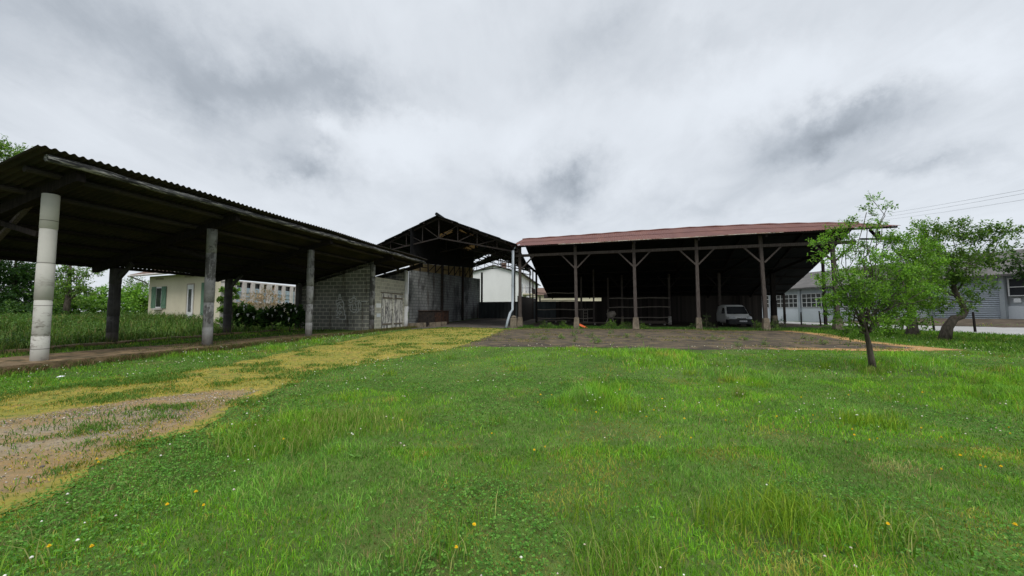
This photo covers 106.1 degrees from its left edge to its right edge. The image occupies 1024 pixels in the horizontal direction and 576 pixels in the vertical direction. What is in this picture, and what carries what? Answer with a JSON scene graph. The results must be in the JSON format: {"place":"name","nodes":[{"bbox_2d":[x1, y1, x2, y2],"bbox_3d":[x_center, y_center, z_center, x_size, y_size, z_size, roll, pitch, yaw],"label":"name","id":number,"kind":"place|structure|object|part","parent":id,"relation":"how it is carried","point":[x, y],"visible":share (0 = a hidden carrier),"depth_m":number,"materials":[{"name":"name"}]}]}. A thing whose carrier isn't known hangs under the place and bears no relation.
{"place":"outdoors","nodes":[
{"label":"outdoors","id":0,"kind":"place"},
{"bbox_2d":[0,327,503,512],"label":"track","id":1,"kind":"structure","parent":0,"point":[10,476],"depth_m":6.21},
{"bbox_2d":[0,388,258,490],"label":"gravel stones","id":2,"kind":"object","parent":1,"relation":"on","point":[173,397],"visible":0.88,"depth_m":5.76,"materials":[{"name":"grey gravel"}]},
{"bbox_2d":[0,327,502,517],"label":"moss cover","id":3,"kind":"object","parent":1,"relation":"on","point":[113,396],"visible":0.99,"depth_m":6.93,"materials":[{"name":"yellow plant"}]},
{"bbox_2d":[412,318,545,328],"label":"hall floor","id":4,"kind":"structure","parent":0,"point":[488,322],"depth_m":36.58,"materials":[{"name":"grey concrete"}]},
{"bbox_2d":[418,310,441,325],"bbox_3d":[-6.880,2.568,32.430,0.920,1.360,2.371,-1,-4,21],"label":"rusty cabinet","id":5,"kind":"object","parent":4,"relation":"on","point":[427,317],"visible":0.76,"depth_m":31.55,"materials":[{"name":"metal"}]},
{"bbox_3d":[-6.680,2.544,31.768,0.065,1.050,1.008,-1,-4,21],"label":"door","id":6,"kind":"part","parent":5,"relation":"part of","materials":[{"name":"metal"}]},
{"bbox_3d":[-6.278,2.604,32.782,0.065,1.050,1.008,-1,-4,21],"label":"door","id":7,"kind":"part","parent":5,"relation":"part of","materials":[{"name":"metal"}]},
{"bbox_2d":[441,310,449,323],"bbox_3d":[-6.489,2.697,35.069,0.920,1.302,1.610,-1,-4,21],"label":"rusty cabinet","id":8,"kind":"object","parent":4,"relation":"on","point":[445,315],"visible":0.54,"depth_m":35.04,"materials":[{"name":"metal"}]},
{"bbox_3d":[-6.224,2.683,34.577,0.065,0.992,0.673,-1,-4,21],"label":"door","id":9,"kind":"part","parent":8,"relation":"part of","materials":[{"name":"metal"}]},
{"bbox_3d":[-5.961,2.724,35.262,0.065,0.992,0.673,-1,-4,21],"label":"door","id":10,"kind":"part","parent":8,"relation":"part of","materials":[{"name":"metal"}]},
{"bbox_2d":[377,212,533,327],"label":"gabled hall","id":11,"kind":"structure","parent":4,"relation":"on","point":[455,248],"depth_m":36.13,"materials":[{"name":"metal"}]},
{"bbox_2d":[0,312,1023,575],"bbox_3d":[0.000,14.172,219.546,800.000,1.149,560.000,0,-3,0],"label":"ground","id":12,"kind":"structure","parent":0,"point":[524,524],"depth_m":3.79,"materials":[{"name":"plant"}]},
{"bbox_2d":[0,133,32,261],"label":"tall tree","id":13,"kind":"object","parent":12,"relation":"on","point":[4,155],"visible":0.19,"depth_m":26.58,"materials":[{"name":"green plant"}]},
{"bbox_2d":[0,260,66,312],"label":"evergreen tree","id":14,"kind":"object","parent":12,"relation":"on","point":[15,278],"visible":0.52,"depth_m":29.53,"materials":[{"name":"green plant"}]},
{"bbox_2d":[0,299,66,316],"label":"bush","id":15,"kind":"object","parent":12,"relation":"on","point":[20,309],"visible":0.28,"depth_m":24.71,"materials":[{"name":"green plant"}]},
{"bbox_2d":[46,544,51,575],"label":"dandelion","id":16,"kind":"object","parent":12,"relation":"on","point":[49,545],"visible":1,"depth_m":2.32,"materials":[{"name":"yellow plant"}]},
{"bbox_2d":[30,264,104,313],"bbox_3d":[-30.937,0.087,27.273,4.605,4.171,2.860,0,-3,0],"label":"sparse tree","id":17,"kind":"object","parent":12,"relation":"on","point":[68,296],"visible":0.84,"depth_m":26.97,"materials":[{"name":"green plant"}]},
{"bbox_2d":[53,292,101,315],"bbox_3d":[-33.474,1.628,29.133,3.811,2.945,2.823,2,-4,-30],"label":"bush","id":18,"kind":"object","parent":12,"relation":"on","point":[86,304],"visible":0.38,"depth_m":29.05,"materials":[{"name":"green plant"}]},
{"bbox_2d":[74,283,141,314],"bbox_3d":[-32.939,1.123,31.110,5.310,3.302,3.433,0,-3,0],"label":"bush","id":19,"kind":"object","parent":12,"relation":"on","point":[103,298],"visible":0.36,"depth_m":30.96,"materials":[{"name":"green plant"}]},
{"bbox_2d":[120,281,148,313],"bbox_3d":[-33.231,1.272,34.337,4.444,3.813,3.587,3,-5,-42],"label":"bush","id":20,"kind":"object","parent":12,"relation":"on","point":[143,298],"visible":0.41,"depth_m":33.89,"materials":[{"name":"green plant"}]},
{"bbox_2d":[123,276,149,312],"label":"thin tree","id":21,"kind":"object","parent":12,"relation":"on","point":[142,284],"visible":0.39,"depth_m":40.06,"materials":[{"name":"green plant"}]},
{"bbox_2d":[0,328,303,353],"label":"kerb","id":22,"kind":"structure","parent":12,"relation":"on","point":[109,343],"depth_m":16.75,"materials":[{"name":"concrete"}]},
{"bbox_2d":[0,333,347,370],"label":"concrete slab","id":23,"kind":"structure","parent":12,"relation":"on","point":[56,360],"depth_m":11.72,"materials":[{"name":"grey concrete"}]},
{"bbox_2d":[0,145,426,360],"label":"open shed","id":24,"kind":"structure","parent":23,"relation":"on","point":[57,207],"depth_m":15.26,"materials":[{"name":"metal"}]},
{"bbox_2d":[381,293,392,328],"bbox_3d":[-9.012,1.650,27.795,0.074,2.508,1.368,-1,-4,13],"label":"door","id":25,"kind":"structure","parent":24,"relation":"in","point":[386,311],"depth_m":27.69,"materials":[{"name":"grey wood"}]},
{"bbox_2d":[393,295,402,327],"bbox_3d":[-8.670,1.768,29.273,0.074,2.448,1.298,-1,-4,13],"label":"door","id":26,"kind":"structure","parent":24,"relation":"in","point":[397,299],"depth_m":29.19,"materials":[{"name":"wood"}]},
{"bbox_2d":[0,305,347,356],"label":"meadow grass","id":27,"kind":"structure","parent":12,"relation":"on","point":[7,320],"depth_m":18.91,"materials":[{"name":"green plant"}]},
{"bbox_2d":[127,272,220,323],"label":"cream house","id":28,"kind":"structure","parent":12,"relation":"on","point":[169,294],"depth_m":27.39,"materials":[{"name":"paint"}]},
{"bbox_2d":[152,287,162,309],"bbox_3d":[-26.081,0.756,28.395,1.082,1.676,0.270,-2,-4,25],"label":"window","id":29,"kind":"structure","parent":28,"relation":"in","point":[158,290],"depth_m":28.37,"materials":[{"name":"glass"}]},
{"bbox_2d":[186,285,193,315],"bbox_3d":[-22.228,1.101,26.566,0.700,2.653,0.085,-2,-4,25],"label":"door","id":30,"kind":"structure","parent":28,"relation":"in","point":[190,293],"depth_m":26.52,"materials":[{"name":"white paint"}]},
{"bbox_2d":[219,280,224,328],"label":"gate pier","id":31,"kind":"structure","parent":12,"relation":"on","point":[222,293],"depth_m":24.27,"materials":[{"name":"white concrete"}]},
{"bbox_2d":[215,280,240,327],"bbox_3d":[-17.735,1.052,24.087,1.734,3.301,0.787,-1,-3,11],"label":"ivy plant","id":32,"kind":"object","parent":12,"relation":"on","point":[220,298],"visible":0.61,"depth_m":23.99,"materials":[{"name":"green plant"}]},
{"bbox_2d":[231,301,260,327],"bbox_3d":[-16.881,1.779,24.563,2.737,1.960,1.657,0,-3,0],"label":"arum clump","id":33,"kind":"object","parent":12,"relation":"on","point":[245,313],"visible":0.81,"depth_m":24.30,"materials":[{"name":"green plant"}]},
{"bbox_2d":[220,281,295,311],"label":"panel building","id":34,"kind":"structure","parent":12,"relation":"on","point":[288,292],"depth_m":40.32,"materials":[{"name":"beige paint"}]},
{"bbox_2d":[237,282,294,291],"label":"clerestory window","id":35,"kind":"structure","parent":34,"relation":"in","point":[248,284],"depth_m":40.30,"materials":[{"name":"grey glass"}]},
{"bbox_2d":[233,284,285,309],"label":"dry reeds","id":36,"kind":"object","parent":12,"relation":"on","point":[257,297],"visible":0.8,"depth_m":27.46,"materials":[{"name":"beige plant"}]},
{"bbox_2d":[254,304,288,329],"bbox_3d":[-15.252,1.886,24.517,2.265,1.800,1.819,0,-3,0],"label":"arum clump","id":37,"kind":"object","parent":12,"relation":"on","point":[267,317],"visible":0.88,"depth_m":24.27,"materials":[{"name":"green plant"}]},
{"bbox_2d":[276,302,305,331],"bbox_3d":[-13.831,1.830,24.543,2.046,1.907,1.753,3,-4,-39],"label":"arum clump","id":38,"kind":"object","parent":12,"relation":"on","point":[296,317],"visible":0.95,"depth_m":24.30,"materials":[{"name":"green plant"}]},
{"bbox_2d":[408,322,446,326],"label":"block wall","id":39,"kind":"structure","parent":12,"relation":"on","point":[434,324],"depth_m":31.61,"materials":[{"name":"concrete"}]},
{"bbox_2d":[473,263,540,301],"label":"white house","id":40,"kind":"structure","parent":12,"relation":"on","point":[497,284],"depth_m":60.81,"materials":[{"name":"paint"}]},
{"bbox_2d":[0,331,1023,575],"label":"clover","id":41,"kind":"object","parent":12,"relation":"on","point":[467,491],"depth_m":3.33,"materials":[{"name":"green plant"}]},
{"bbox_2d":[540,321,555,327],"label":"weed bush","id":42,"kind":"object","parent":12,"relation":"on","point":[548,324],"visible":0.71,"depth_m":30.12,"materials":[{"name":"green plant"}]},
{"bbox_2d":[537,288,600,300],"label":"cream outbuilding","id":43,"kind":"structure","parent":12,"relation":"on","point":[540,290],"depth_m":66.73,"materials":[{"name":"paint"}]},
{"bbox_2d":[601,320,620,327],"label":"weed bush","id":44,"kind":"object","parent":12,"relation":"on","point":[612,324],"visible":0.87,"depth_m":28.76,"materials":[{"name":"green plant"}]},
{"bbox_2d":[620,321,631,328],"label":"weed bush","id":45,"kind":"object","parent":12,"relation":"on","point":[629,326],"visible":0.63,"depth_m":28.69,"materials":[{"name":"green plant"}]},
{"bbox_2d":[702,315,714,328],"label":"weed bush","id":46,"kind":"object","parent":12,"relation":"on","point":[704,322],"visible":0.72,"depth_m":27.37,"materials":[{"name":"green plant"}]},
{"bbox_2d":[463,328,956,350],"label":"yard","id":47,"kind":"structure","parent":12,"relation":"on","point":[699,343],"depth_m":18.14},
{"bbox_2d":[0,325,963,376],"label":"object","id":48,"kind":"object","parent":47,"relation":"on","point":[21,369],"visible":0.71,"depth_m":15.38,"materials":[{"name":"green plant"}]},
{"bbox_2d":[589,337,601,343],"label":"yard weed","id":49,"kind":"object","parent":47,"relation":"on","point":[595,342],"visible":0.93,"depth_m":16.67,"materials":[{"name":"green plant"}]},
{"bbox_2d":[751,319,761,328],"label":"weed bush","id":50,"kind":"object","parent":12,"relation":"on","point":[757,324],"visible":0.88,"depth_m":27.12,"materials":[{"name":"green plant"}]},
{"bbox_2d":[770,316,785,328],"bbox_3d":[18.405,2.526,26.833,1.220,1.150,1.006,-2,-4,35],"label":"weed bush","id":51,"kind":"object","parent":12,"relation":"on","point":[776,323],"visible":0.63,"depth_m":26.68,"materials":[{"name":"green plant"}]},
{"bbox_2d":[805,192,961,368],"bbox_3d":[9.671,-0.194,10.067,4.791,4.737,1.912,1,-3,-12],"label":"young tree","id":52,"kind":"object","parent":12,"relation":"on","point":[865,300],"visible":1,"depth_m":9.90,"materials":[{"name":"green plant"}]},
{"bbox_2d":[762,249,1023,321],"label":"workshop","id":53,"kind":"structure","parent":12,"relation":"on","point":[1006,301],"depth_m":30.12,"materials":[{"name":"grey paint"}]},
{"bbox_2d":[776,294,797,307],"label":"window","id":54,"kind":"structure","parent":53,"relation":"in","point":[791,300],"depth_m":44.98,"materials":[{"name":"white glass"}]},
{"bbox_2d":[801,292,831,306],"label":"window","id":55,"kind":"structure","parent":53,"relation":"in","point":[808,300],"depth_m":42.04,"materials":[{"name":"white glass"}]},
{"bbox_2d":[839,292,869,306],"bbox_3d":[33.402,1.078,37.502,0.145,1.520,3.570,0,-3,-8],"label":"window","id":56,"kind":"structure","parent":53,"relation":"in","point":[850,292],"depth_m":38.09,"materials":[{"name":"white glass"}]},
{"bbox_2d":[933,276,1000,318],"bbox_3d":[34.411,0.888,29.322,0.060,3.425,4.018,0,-3,-8],"label":"shutter door","id":57,"kind":"structure","parent":53,"relation":"in","point":[990,309],"depth_m":28.30,"materials":[{"name":"grey metal"}]},
{"bbox_2d":[1007,278,1023,295],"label":"window","id":58,"kind":"structure","parent":53,"relation":"in","point":[1015,288],"depth_m":26.64,"materials":[{"name":"white glass"}]},
{"bbox_2d":[877,244,927,334],"bbox_3d":[21.614,-0.073,20.490,3.947,5.328,2.215,1,-4,-20],"label":"tree","id":59,"kind":"object","parent":12,"relation":"on","point":[913,331],"visible":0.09,"depth_m":20.15,"materials":[{"name":"green plant"}]},
{"bbox_2d":[898,215,1023,339],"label":"twisted tree","id":60,"kind":"object","parent":12,"relation":"on","point":[957,276],"visible":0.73,"depth_m":17.69,"materials":[{"name":"green plant"}]},
{"bbox_2d":[972,312,976,331],"bbox_3d":[26.343,1.995,21.926,0.122,1.253,0.132,0,-3,0],"label":"fence post","id":61,"kind":"object","parent":12,"relation":"on","point":[974,322],"visible":0.78,"depth_m":21.92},
{"bbox_2d":[994,244,1023,283],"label":"dark tree","id":62,"kind":"object","parent":12,"relation":"on","point":[1016,265],"visible":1,"depth_m":15.32,"materials":[{"name":"green plant"}]},
{"bbox_2d":[0,0,1023,311],"label":"sky","id":63,"kind":"structure","parent":0,"point":[512,121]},
{"bbox_2d":[510,318,516,328],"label":"concrete block","id":64,"kind":"structure","parent":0,"point":[513,322],"depth_m":28.97,"materials":[{"name":"beige concrete"}]},
{"bbox_2d":[605,310,615,324],"bbox_3d":[9.320,2.752,36.353,1.051,1.469,0.786,-1,-4,15],"label":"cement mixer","id":65,"kind":"object","parent":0,"point":[611,314],"visible":0.95,"depth_m":36.13,"materials":[{"name":"grey metal"}]},
{"bbox_2d":[528,319,828,328],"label":"barn floor","id":66,"kind":"structure","parent":0,"point":[568,323],"depth_m":34.58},
{"bbox_2d":[479,301,556,319],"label":"sheet fence","id":67,"kind":"object","parent":66,"relation":"on","point":[494,309],"visible":0.52,"depth_m":45.54,"materials":[{"name":"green metal"}]},
{"bbox_2d":[545,320,570,322],"bbox_3d":[4.642,3.347,38.793,2.531,0.245,0.627,-1,-4,15],"label":"timber stack","id":68,"kind":"object","parent":66,"relation":"on","point":[557,320],"visible":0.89,"depth_m":38.57,"materials":[{"name":"wood"}]},
{"bbox_2d":[579,322,615,324],"bbox_3d":[7.599,3.311,35.939,4.077,0.245,0.650,-1,-4,15],"label":"timber stack","id":69,"kind":"object","parent":66,"relation":"on","point":[594,323],"visible":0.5,"depth_m":35.62,"materials":[{"name":"wood"}]},
{"bbox_2d":[639,321,669,324],"bbox_3d":[13.142,3.311,36.517,3.416,0.385,0.634,-1,-4,15],"label":"timber stack","id":70,"kind":"object","parent":66,"relation":"on","point":[655,322],"visible":0.75,"depth_m":36.20,"materials":[{"name":"wood"}]},
{"bbox_2d":[511,222,900,330],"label":"timber barn","id":71,"kind":"structure","parent":66,"relation":"on","point":[697,275],"depth_m":35.37,"materials":[{"name":"wood"}]},
{"bbox_2d":[716,301,752,326],"bbox_3d":[18.786,2.166,32.625,2.180,2.170,4.227,-1,-4,15],"label":"parked van","id":72,"kind":"object","parent":66,"relation":"on","point":[728,315],"visible":1,"depth_m":31.76,"materials":[{"name":"white paint"}]},
{"bbox_2d":[518,323,1023,353],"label":"verge grass","id":73,"kind":"structure","parent":0,"point":[958,339],"depth_m":19.15,"materials":[{"name":"green plant"}]},
{"bbox_2d":[779,321,1023,335],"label":"road","id":74,"kind":"structure","parent":0,"point":[1014,330],"depth_m":24.15,"materials":[{"name":"grey asphalt"}]},
{"bbox_2d":[843,318,1023,327],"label":"earth bank","id":75,"kind":"structure","parent":0,"point":[1003,323],"depth_m":25.95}
]}

